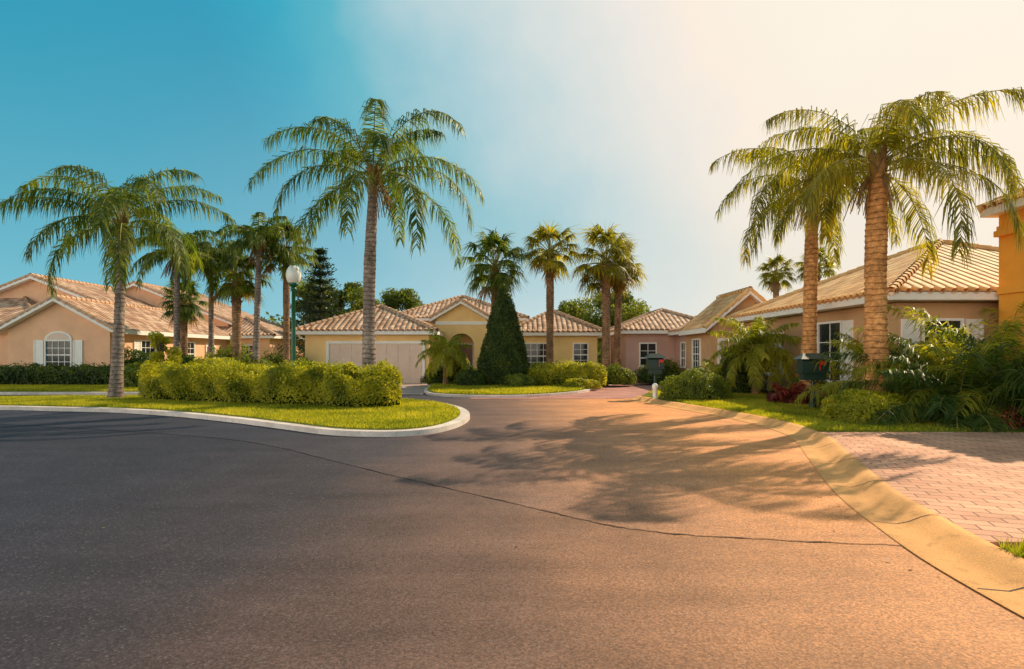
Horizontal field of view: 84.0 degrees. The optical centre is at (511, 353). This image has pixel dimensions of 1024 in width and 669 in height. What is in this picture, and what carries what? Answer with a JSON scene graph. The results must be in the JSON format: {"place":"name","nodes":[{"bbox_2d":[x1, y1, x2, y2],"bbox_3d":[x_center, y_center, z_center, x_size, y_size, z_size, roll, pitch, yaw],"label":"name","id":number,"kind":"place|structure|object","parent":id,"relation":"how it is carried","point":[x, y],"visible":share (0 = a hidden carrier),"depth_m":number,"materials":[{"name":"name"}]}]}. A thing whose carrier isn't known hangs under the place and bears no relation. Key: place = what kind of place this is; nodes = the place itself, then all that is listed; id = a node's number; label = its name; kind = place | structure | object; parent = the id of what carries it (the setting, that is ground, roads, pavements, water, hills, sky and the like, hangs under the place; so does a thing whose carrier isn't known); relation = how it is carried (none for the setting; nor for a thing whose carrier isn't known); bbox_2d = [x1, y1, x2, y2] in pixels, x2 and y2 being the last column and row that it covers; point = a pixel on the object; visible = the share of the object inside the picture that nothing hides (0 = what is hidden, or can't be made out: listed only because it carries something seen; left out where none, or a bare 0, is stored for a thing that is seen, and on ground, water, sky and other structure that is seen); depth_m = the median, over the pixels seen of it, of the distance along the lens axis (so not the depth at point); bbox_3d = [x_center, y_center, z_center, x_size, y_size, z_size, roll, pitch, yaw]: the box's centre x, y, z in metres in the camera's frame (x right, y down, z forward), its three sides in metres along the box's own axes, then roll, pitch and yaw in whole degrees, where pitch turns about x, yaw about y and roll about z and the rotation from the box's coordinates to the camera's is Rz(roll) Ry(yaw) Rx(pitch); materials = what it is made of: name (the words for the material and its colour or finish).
{"place":"outdoors","nodes":[
{"label":"outdoors","id":0,"kind":"place"},
{"bbox_2d":[0,391,137,391],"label":"lawn","id":1,"kind":"structure","parent":0,"point":[62,391],"depth_m":22.55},
{"bbox_2d":[0,361,124,384],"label":"boxwood hedge","id":2,"kind":"object","parent":1,"relation":"on","point":[76,374],"visible":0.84,"depth_m":26.29,"materials":[{"name":"green plant"}]},
{"bbox_2d":[0,384,138,390],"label":"lawn grass","id":3,"kind":"structure","parent":1,"relation":"on","point":[47,387],"depth_m":23.75,"materials":[{"name":"green plant"}]},
{"bbox_2d":[123,359,151,387],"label":"rounded shrub","id":4,"kind":"object","parent":1,"relation":"on","point":[130,376],"visible":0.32,"depth_m":24.68,"materials":[{"name":"green plant"}]},
{"bbox_2d":[146,331,182,368],"bbox_3d":[-15.033,0.320,24.638,1.368,2.627,1.584,0,0,-29],"label":"shrub","id":5,"kind":"object","parent":1,"relation":"on","point":[159,342],"visible":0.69,"depth_m":24.46,"materials":[{"name":"green plant"}]},
{"bbox_2d":[158,277,208,360],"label":"cabbage palm","id":6,"kind":"object","parent":1,"relation":"on","point":[189,308],"visible":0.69,"depth_m":30.80,"materials":[{"name":"green plant"}]},
{"bbox_2d":[129,229,239,351],"bbox_3d":[-16.029,-2.256,27.517,4.507,7.613,4.796,0,0,41],"label":"queen palm","id":7,"kind":"object","parent":1,"relation":"on","point":[147,265],"visible":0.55,"depth_m":27.38,"materials":[{"name":"green plant"}]},
{"bbox_2d":[165,240,253,357],"bbox_3d":[-15.568,-2.189,29.426,4.376,7.478,4.233,0,0,0],"label":"queen palm","id":8,"kind":"object","parent":1,"relation":"on","point":[210,323],"visible":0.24,"depth_m":29.37,"materials":[{"name":"green plant"}]},
{"bbox_2d":[200,240,278,361],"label":"cabbage palm","id":9,"kind":"object","parent":1,"relation":"on","point":[238,288],"visible":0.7,"depth_m":28.29,"materials":[{"name":"green plant"}]},
{"bbox_2d":[214,212,307,364],"bbox_3d":[-11.958,-2.475,27.041,4.174,8.050,3.918,0,0,41],"label":"queen palm","id":10,"kind":"object","parent":1,"relation":"on","point":[255,241],"visible":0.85,"depth_m":26.78,"materials":[{"name":"green plant"}]},
{"bbox_2d":[250,217,320,365],"bbox_3d":[-11.213,-2.667,28.515,3.483,8.434,3.407,0,0,0],"label":"cabbage palm","id":11,"kind":"object","parent":1,"relation":"on","point":[303,264],"visible":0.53,"depth_m":28.35,"materials":[{"name":"green plant"}]},
{"bbox_2d":[281,273,336,327],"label":"broadleaf tree","id":12,"kind":"object","parent":1,"relation":"on","point":[302,289],"visible":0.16,"depth_m":49.09,"materials":[{"name":"green plant"}]},
{"bbox_2d":[274,247,347,358],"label":"norfolk pine","id":13,"kind":"object","parent":1,"relation":"on","point":[322,311],"visible":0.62,"depth_m":38.18,"materials":[{"name":"green plant"}]},
{"bbox_2d":[323,281,385,316],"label":"broadleaf tree","id":14,"kind":"object","parent":1,"relation":"on","point":[352,292],"visible":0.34,"depth_m":46.04,"materials":[{"name":"green plant"}]},
{"bbox_2d":[329,344,421,382],"bbox_3d":[-7.300,0.515,30.520,5.000,2.130,0.060,0,0,0],"label":"garage door","id":15,"kind":"structure","parent":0,"point":[410,363],"depth_m":30.49,"materials":[{"name":"white metal"}]},
{"bbox_2d":[430,388,586,394],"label":"curb","id":16,"kind":"structure","parent":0,"point":[506,394],"depth_m":21.15,"materials":[{"name":"grey concrete"}]},
{"bbox_2d":[416,329,471,383],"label":"pygmy date palm","id":17,"kind":"object","parent":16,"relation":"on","point":[445,358],"visible":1,"depth_m":26.62,"materials":[{"name":"green plant"}]},
{"bbox_2d":[455,369,486,385],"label":"rounded shrub","id":18,"kind":"object","parent":16,"relation":"on","point":[469,377],"visible":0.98,"depth_m":25.74,"materials":[{"name":"green plant"}]},
{"bbox_2d":[454,226,535,311],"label":"cabbage palm","id":19,"kind":"object","parent":16,"relation":"on","point":[494,277],"visible":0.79,"depth_m":28.75,"materials":[{"name":"green plant"}]},
{"bbox_2d":[476,281,527,384],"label":"clipped conical tree","id":20,"kind":"object","parent":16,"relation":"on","point":[503,355],"visible":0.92,"depth_m":26.31,"materials":[{"name":"green plant"}]},
{"bbox_2d":[428,383,586,393],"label":"lawn grass","id":21,"kind":"structure","parent":16,"relation":"on","point":[469,389],"depth_m":23.00,"materials":[{"name":"green plant"}]},
{"bbox_2d":[503,373,540,386],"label":"rounded shrub","id":22,"kind":"object","parent":16,"relation":"on","point":[519,379],"visible":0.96,"depth_m":25.19,"materials":[{"name":"green plant"}]},
{"bbox_2d":[519,219,581,364],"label":"cabbage palm","id":23,"kind":"object","parent":16,"relation":"on","point":[552,267],"visible":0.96,"depth_m":30.40,"materials":[{"name":"green plant"}]},
{"bbox_2d":[526,359,607,386],"bbox_3d":[2.517,0.850,26.346,3.817,1.378,1.714,0,0,15],"label":"boxwood hedge","id":24,"kind":"object","parent":16,"relation":"on","point":[548,373],"visible":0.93,"depth_m":25.75,"materials":[{"name":"green plant"}]},
{"bbox_2d":[566,218,645,368],"bbox_3d":[4.990,-2.910,30.165,4.485,8.920,4.659,0,0,0],"label":"cabbage palm","id":25,"kind":"object","parent":16,"relation":"on","point":[604,266],"visible":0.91,"depth_m":29.98,"materials":[{"name":"green plant"}]},
{"bbox_2d":[593,230,648,366],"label":"cabbage palm","id":26,"kind":"object","parent":16,"relation":"on","point":[617,329],"visible":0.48,"depth_m":31.32,"materials":[{"name":"green plant"}]},
{"bbox_2d":[605,363,636,384],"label":"rounded shrub","id":27,"kind":"object","parent":16,"relation":"on","point":[617,374],"visible":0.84,"depth_m":27.43,"materials":[{"name":"green plant"}]},
{"bbox_2d":[0,393,1023,668],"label":"asphalt road","id":28,"kind":"structure","parent":0,"point":[204,553],"depth_m":3.98,"materials":[{"name":"grey asphalt"}]},
{"bbox_2d":[0,394,459,429],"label":"grass island","id":29,"kind":"structure","parent":28,"relation":"on","point":[367,428],"depth_m":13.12,"materials":[{"name":"green plant"}]},
{"bbox_2d":[0,164,238,397],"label":"queen palm","id":30,"kind":"object","parent":29,"relation":"on","point":[120,226],"visible":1,"depth_m":18.29,"materials":[{"name":"green plant"}]},
{"bbox_2d":[136,358,388,405],"bbox_3d":[-7.864,0.822,17.450,9.001,1.404,2.106,0,0,16],"label":"boxwood hedge","id":31,"kind":"object","parent":29,"relation":"on","point":[277,384],"visible":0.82,"depth_m":16.85,"materials":[{"name":"green plant"}]},
{"bbox_2d":[286,262,300,365],"bbox_3d":[-7.450,-0.850,19.400,0.500,4.660,0.500,0,0,0],"label":"street lamp","id":32,"kind":"object","parent":29,"relation":"on","point":[293,276],"visible":0.61,"depth_m":19.33,"materials":[{"name":"green metal"}]},
{"bbox_2d":[320,358,403,407],"bbox_3d":[-4.194,0.802,15.948,2.323,1.401,1.473,0,0,0],"label":"boxwood hedge","id":33,"kind":"object","parent":29,"relation":"on","point":[340,388],"visible":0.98,"depth_m":15.54,"materials":[{"name":"green plant"}]},
{"bbox_2d":[242,98,484,371],"bbox_3d":[-4.156,-2.888,18.119,6.473,8.876,7.872,0,0,-43],"label":"queen palm","id":34,"kind":"object","parent":29,"relation":"on","point":[375,180],"visible":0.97,"depth_m":17.68,"materials":[{"name":"green plant"}]},
{"bbox_2d":[0,396,902,545],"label":"road patch","id":35,"kind":"object","parent":28,"relation":"on","point":[685,472],"visible":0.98,"depth_m":8.52,"materials":[{"name":"grey asphalt"}]},
{"bbox_2d":[0,402,469,436],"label":"kerb","id":36,"kind":"structure","parent":35,"relation":"on","point":[462,418],"depth_m":12.74,"materials":[{"name":"concrete"}]},
{"bbox_2d":[625,396,1023,616],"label":"concrete gutter kerb","id":37,"kind":"structure","parent":28,"relation":"on","point":[963,555],"depth_m":5.29,"materials":[{"name":"beige concrete"}]},
{"bbox_2d":[0,0,1023,322],"label":"sky","id":38,"kind":"structure","parent":0,"point":[621,112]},
{"bbox_2d":[470,381,661,398],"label":"pink driveway","id":39,"kind":"structure","parent":0,"point":[630,391],"depth_m":22.85,"materials":[{"name":"pink concrete"}]},
{"bbox_2d":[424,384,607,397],"bbox_3d":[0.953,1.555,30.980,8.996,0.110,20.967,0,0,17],"label":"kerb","id":40,"kind":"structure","parent":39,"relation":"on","point":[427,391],"depth_m":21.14,"materials":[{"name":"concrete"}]},
{"bbox_2d":[641,384,1023,431],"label":"lawn","id":41,"kind":"structure","parent":0,"point":[673,400],"depth_m":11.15,"materials":[{"name":"green plant"}]},
{"bbox_2d":[631,364,669,383],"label":"rounded shrub","id":42,"kind":"object","parent":41,"relation":"on","point":[643,376],"visible":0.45,"depth_m":29.00,"materials":[{"name":"green plant"}]},
{"bbox_2d":[644,353,665,395],"bbox_3d":[5.100,0.740,20.300,0.710,1.520,0.500,0,0,0],"label":"mailbox","id":43,"kind":"object","parent":41,"relation":"on","point":[654,363],"visible":0.81,"depth_m":20.16,"materials":[{"name":"metal"}]},
{"bbox_2d":[658,367,733,400],"bbox_3d":[6.074,0.981,18.928,2.479,1.097,1.794,0,0,0],"label":"clipped shrub","id":44,"kind":"object","parent":41,"relation":"on","point":[709,385],"visible":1,"depth_m":18.51,"materials":[{"name":"green plant"}]},
{"bbox_2d":[716,345,768,393],"bbox_3d":[8.787,0.563,22.015,2.063,1.959,1.971,0,0,0],"label":"clipped shrub","id":45,"kind":"object","parent":41,"relation":"on","point":[742,385],"visible":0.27,"depth_m":21.44,"materials":[{"name":"green plant"}]},
{"bbox_2d":[709,316,801,393],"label":"date palm","id":46,"kind":"object","parent":41,"relation":"on","point":[758,338],"visible":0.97,"depth_m":20.40,"materials":[{"name":"green plant"}]},
{"bbox_2d":[756,254,798,297],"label":"cabbage palm","id":47,"kind":"object","parent":41,"relation":"on","point":[775,286],"visible":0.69,"depth_m":41.60,"materials":[{"name":"green plant"}]},
{"bbox_2d":[765,381,817,404],"bbox_3d":[8.492,1.328,17.381,1.509,1.044,1.646,0,0,24],"label":"cordyline plant","id":48,"kind":"object","parent":41,"relation":"on","point":[789,394],"visible":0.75,"depth_m":17.10,"materials":[{"name":"red plant"}]},
{"bbox_2d":[793,353,832,407],"bbox_3d":[8.300,0.740,15.700,0.880,1.520,0.500,0,0,0],"label":"mailbox","id":49,"kind":"object","parent":41,"relation":"on","point":[806,370],"visible":0.9,"depth_m":15.58,"materials":[{"name":"metal"}]},
{"bbox_2d":[708,127,923,400],"bbox_3d":[9.381,-2.705,17.592,5.715,8.510,5.254,0,0,-33],"label":"queen palm","id":50,"kind":"object","parent":41,"relation":"on","point":[809,321],"visible":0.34,"depth_m":17.46,"materials":[{"name":"green plant"}]},
{"bbox_2d":[793,246,841,283],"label":"cabbage palm","id":51,"kind":"object","parent":41,"relation":"on","point":[826,272],"visible":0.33,"depth_m":41.65,"materials":[{"name":"green plant"}]},
{"bbox_2d":[818,388,920,423],"bbox_3d":[8.094,1.149,12.784,2.105,0.755,1.511,0,0,-22],"label":"clipped shrub","id":52,"kind":"object","parent":41,"relation":"on","point":[857,406],"visible":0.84,"depth_m":12.44,"materials":[{"name":"green plant"}]},
{"bbox_2d":[734,87,1023,395],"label":"queen palm","id":53,"kind":"object","parent":41,"relation":"on","point":[874,165],"visible":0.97,"depth_m":13.37,"materials":[{"name":"green plant"}]},
{"bbox_2d":[793,323,984,409],"bbox_3d":[10.052,0.769,14.739,5.174,2.950,5.060,0,0,-43],"label":"areca palm","id":54,"kind":"object","parent":41,"relation":"on","point":[852,347],"visible":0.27,"depth_m":14.12,"materials":[{"name":"green plant"}]},
{"bbox_2d":[811,321,1023,433],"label":"areca palm","id":55,"kind":"object","parent":41,"relation":"on","point":[995,392],"visible":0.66,"depth_m":11.96,"materials":[{"name":"green plant"}]},
{"bbox_2d":[845,301,1023,428],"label":"areca palm","id":56,"kind":"object","parent":41,"relation":"on","point":[947,349],"visible":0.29,"depth_m":12.62,"materials":[{"name":"green plant"}]},
{"bbox_2d":[879,325,1023,431],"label":"areca palm","id":57,"kind":"object","parent":41,"relation":"on","point":[1006,371],"visible":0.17,"depth_m":12.44,"materials":[{"name":"green plant"}]},
{"bbox_2d":[822,432,1023,547],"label":"paver driveway","id":58,"kind":"structure","parent":0,"point":[972,482],"depth_m":7.25,"materials":[{"name":"pink brick"}]},
{"label":"ground","id":59,"kind":"structure","parent":0,"visible":0},
{"bbox_2d":[0,280,75,302],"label":"walls","id":60,"kind":"structure","parent":59,"relation":"on","point":[33,290],"depth_m":36.00,"materials":[{"name":"pink paint"}]},
{"bbox_2d":[0,298,36,321],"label":"tile roof","id":61,"kind":"structure","parent":60,"relation":"on","point":[10,307],"depth_m":34.27,"materials":[{"name":"tile"}]},
{"bbox_2d":[0,276,83,297],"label":"bargeboard and soffit","id":62,"kind":"object","parent":60,"relation":"on","point":[16,284],"visible":0.16,"depth_m":35.58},
{"bbox_2d":[43,277,158,307],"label":"tile roof","id":63,"kind":"structure","parent":62,"relation":"on","point":[98,292],"depth_m":38.80,"materials":[{"name":"tile"}]},
{"bbox_2d":[0,273,114,299],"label":"ridge caps","id":64,"kind":"object","parent":63,"relation":"on","point":[38,276],"visible":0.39,"depth_m":35.58,"materials":[{"name":"tile"}]},
{"bbox_2d":[0,392,138,394],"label":"kerb","id":65,"kind":"structure","parent":59,"relation":"on","point":[58,393],"depth_m":22.30,"materials":[{"name":"concrete"}]},
{"bbox_2d":[8,303,227,368],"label":"walls","id":66,"kind":"structure","parent":59,"relation":"on","point":[41,325],"depth_m":29.00,"materials":[{"name":"beige paint"}]},
{"bbox_2d":[0,298,231,339],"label":"bargeboard and soffit","id":67,"kind":"object","parent":66,"relation":"on","point":[5,327],"visible":0.25,"depth_m":28.82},
{"bbox_2d":[63,298,230,335],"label":"tile roof","id":68,"kind":"structure","parent":67,"relation":"on","point":[141,319],"depth_m":32.89,"materials":[{"name":"tile"}]},
{"bbox_2d":[0,294,171,329],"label":"ridge caps","id":69,"kind":"object","parent":68,"relation":"on","point":[59,297],"visible":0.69,"depth_m":28.63,"materials":[{"name":"tile"}]},
{"bbox_2d":[126,287,229,325],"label":"walls","id":70,"kind":"structure","parent":59,"relation":"on","point":[148,297],"depth_m":42.50,"materials":[{"name":"pink paint"}]},
{"bbox_2d":[146,285,261,319],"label":"tile roof","id":71,"kind":"structure","parent":70,"relation":"on","point":[224,310],"depth_m":47.05,"materials":[{"name":"tile"}]},
{"bbox_2d":[228,338,304,364],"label":"wing walls","id":72,"kind":"structure","parent":59,"relation":"on","point":[269,344],"depth_m":41.10,"materials":[{"name":"pink paint"}]},
{"bbox_2d":[231,335,304,339],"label":"fascia","id":73,"kind":"structure","parent":72,"relation":"on","point":[265,336],"depth_m":40.73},
{"bbox_2d":[215,318,303,336],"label":"tile roof","id":74,"kind":"structure","parent":73,"relation":"on","point":[247,325],"depth_m":42.66,"materials":[{"name":"tile"}]},
{"bbox_2d":[305,335,435,382],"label":"garage walls","id":75,"kind":"structure","parent":59,"relation":"on","point":[315,348],"depth_m":30.50,"materials":[{"name":"beige paint"}]},
{"bbox_2d":[296,331,443,335],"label":"fascia","id":76,"kind":"structure","parent":75,"relation":"on","point":[439,333],"depth_m":30.03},
{"bbox_2d":[297,307,441,331],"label":"tile roof","id":77,"kind":"structure","parent":76,"relation":"on","point":[385,318],"depth_m":31.12,"materials":[{"name":"tile"}]},
{"bbox_2d":[296,304,438,331],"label":"ridge caps","id":78,"kind":"object","parent":77,"relation":"on","point":[423,323],"visible":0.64,"depth_m":31.67,"materials":[{"name":"tile"}]},
{"bbox_2d":[378,287,424,310],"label":"broadleaf tree","id":79,"kind":"object","parent":59,"relation":"on","point":[394,299],"visible":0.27,"depth_m":49.02,"materials":[{"name":"green plant"}]},
{"bbox_2d":[436,319,486,345],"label":"entry arch","id":80,"kind":"structure","parent":59,"relation":"on","point":[476,333],"depth_m":33.20,"materials":[{"name":"yellow paint"}]},
{"bbox_2d":[450,321,487,356],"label":"entry wall","id":81,"kind":"structure","parent":59,"relation":"on","point":[466,339],"depth_m":34.80,"materials":[{"name":"beige paint"}]},
{"bbox_2d":[437,304,485,318],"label":"gable wall","id":82,"kind":"structure","parent":81,"relation":"on","point":[461,311],"depth_m":33.22,"materials":[{"name":"beige paint"}]},
{"bbox_2d":[519,336,596,364],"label":"walls","id":83,"kind":"structure","parent":59,"relation":"on","point":[563,347],"depth_m":34.00,"materials":[{"name":"beige paint"}]},
{"bbox_2d":[521,332,601,336],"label":"fascia","id":84,"kind":"structure","parent":83,"relation":"on","point":[597,334],"depth_m":33.53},
{"bbox_2d":[521,312,601,331],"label":"tile roof","id":85,"kind":"structure","parent":84,"relation":"on","point":[561,322],"depth_m":34.34,"materials":[{"name":"tile"}]},
{"bbox_2d":[557,296,600,343],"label":"broadleaf tree","id":86,"kind":"object","parent":59,"relation":"on","point":[575,308],"visible":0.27,"depth_m":47.46,"materials":[{"name":"green plant"}]},
{"bbox_2d":[579,288,650,349],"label":"broadleaf tree","id":87,"kind":"object","parent":59,"relation":"on","point":[634,309],"visible":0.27,"depth_m":44.72,"materials":[{"name":"green plant"}]},
{"bbox_2d":[601,334,674,379],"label":"walls","id":88,"kind":"structure","parent":59,"relation":"on","point":[629,354],"depth_m":33.50,"materials":[{"name":"pink paint"}]},
{"bbox_2d":[597,330,668,338],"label":"fascia","id":89,"kind":"structure","parent":88,"relation":"on","point":[643,332],"depth_m":33.03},
{"bbox_2d":[610,311,691,329],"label":"tile roof","id":90,"kind":"structure","parent":89,"relation":"on","point":[663,319],"depth_m":34.33,"materials":[{"name":"tile"}]},
{"bbox_2d":[686,296,756,371],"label":"walls","id":91,"kind":"structure","parent":59,"relation":"on","point":[709,343],"depth_m":26.60,"materials":[{"name":"beige paint"}]},
{"bbox_2d":[679,290,763,335],"bbox_3d":[11.000,-1.988,28.310,4.200,2.019,4.160,0,0,0],"label":"bargeboard and soffit","id":92,"kind":"object","parent":91,"relation":"on","point":[751,295],"visible":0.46,"depth_m":26.30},
{"bbox_2d":[679,291,741,330],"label":"tile roof","id":93,"kind":"structure","parent":92,"relation":"on","point":[708,313],"depth_m":28.50,"materials":[{"name":"tile"}]},
{"bbox_2d":[703,286,766,328],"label":"ridge caps","id":94,"kind":"object","parent":93,"relation":"on","point":[745,292],"visible":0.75,"depth_m":26.22,"materials":[{"name":"tile"}]},
{"bbox_2d":[742,303,998,407],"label":"walls","id":95,"kind":"structure","parent":59,"relation":"on","point":[954,310],"depth_m":15.74,"materials":[{"name":"beige paint"}]},
{"bbox_2d":[726,292,998,322],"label":"fascia","id":96,"kind":"structure","parent":95,"relation":"on","point":[941,297],"depth_m":15.51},
{"bbox_2d":[726,286,996,318],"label":"eave tiles","id":97,"kind":"object","parent":96,"relation":"on","point":[854,295],"visible":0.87,"depth_m":16.25,"materials":[{"name":"beige tile"}]},
{"bbox_2d":[731,243,998,317],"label":"tile roof","id":98,"kind":"structure","parent":96,"relation":"on","point":[982,269],"depth_m":17.87,"materials":[{"name":"tile"}]},
{"bbox_2d":[724,238,998,318],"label":"ridge caps","id":99,"kind":"object","parent":98,"relation":"on","point":[941,241],"visible":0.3,"depth_m":20.42,"materials":[{"name":"tile"}]},
{"bbox_2d":[999,208,1023,360],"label":"tower walls","id":100,"kind":"structure","parent":59,"relation":"on","point":[1011,267],"depth_m":14.55,"materials":[{"name":"orange paint"}]},
{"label":"main walls","id":101,"kind":"object","parent":59,"relation":"on","visible":0},
{"bbox_2d":[417,318,527,320],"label":"fascia","id":102,"kind":"structure","parent":101,"relation":"on","point":[427,319],"depth_m":38.13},
{"bbox_2d":[405,297,523,317],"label":"tile roof","id":103,"kind":"structure","parent":102,"relation":"on","point":[427,310],"depth_m":39.96,"materials":[{"name":"tile"}]},
{"bbox_3d":[-23.100,0.785,28.981,1.250,0.070,0.098,0,0,0],"label":"frame","id":104,"kind":"object","parent":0,"visible":0},
{"bbox_2d":[46,341,69,368],"bbox_3d":[-23.100,0.050,29.019,1.250,1.400,0.062,0,0,0],"label":"window glass","id":105,"kind":"object","parent":104,"relation":"on","point":[55,351],"visible":0.71,"depth_m":28.99,"materials":[{"name":"grey glass"}]},
{"bbox_3d":[10.481,0.885,18.750,0.098,0.070,1.300,0,0,0],"label":"frame","id":106,"kind":"object","parent":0,"visible":0},
{"bbox_2d":[820,323,839,379],"bbox_3d":[10.519,-0.075,18.750,0.062,1.850,1.300,0,0,0],"label":"window glass","id":107,"kind":"object","parent":106,"relation":"on","point":[824,331],"visible":0.5,"depth_m":18.73,"materials":[{"name":"grey glass"}]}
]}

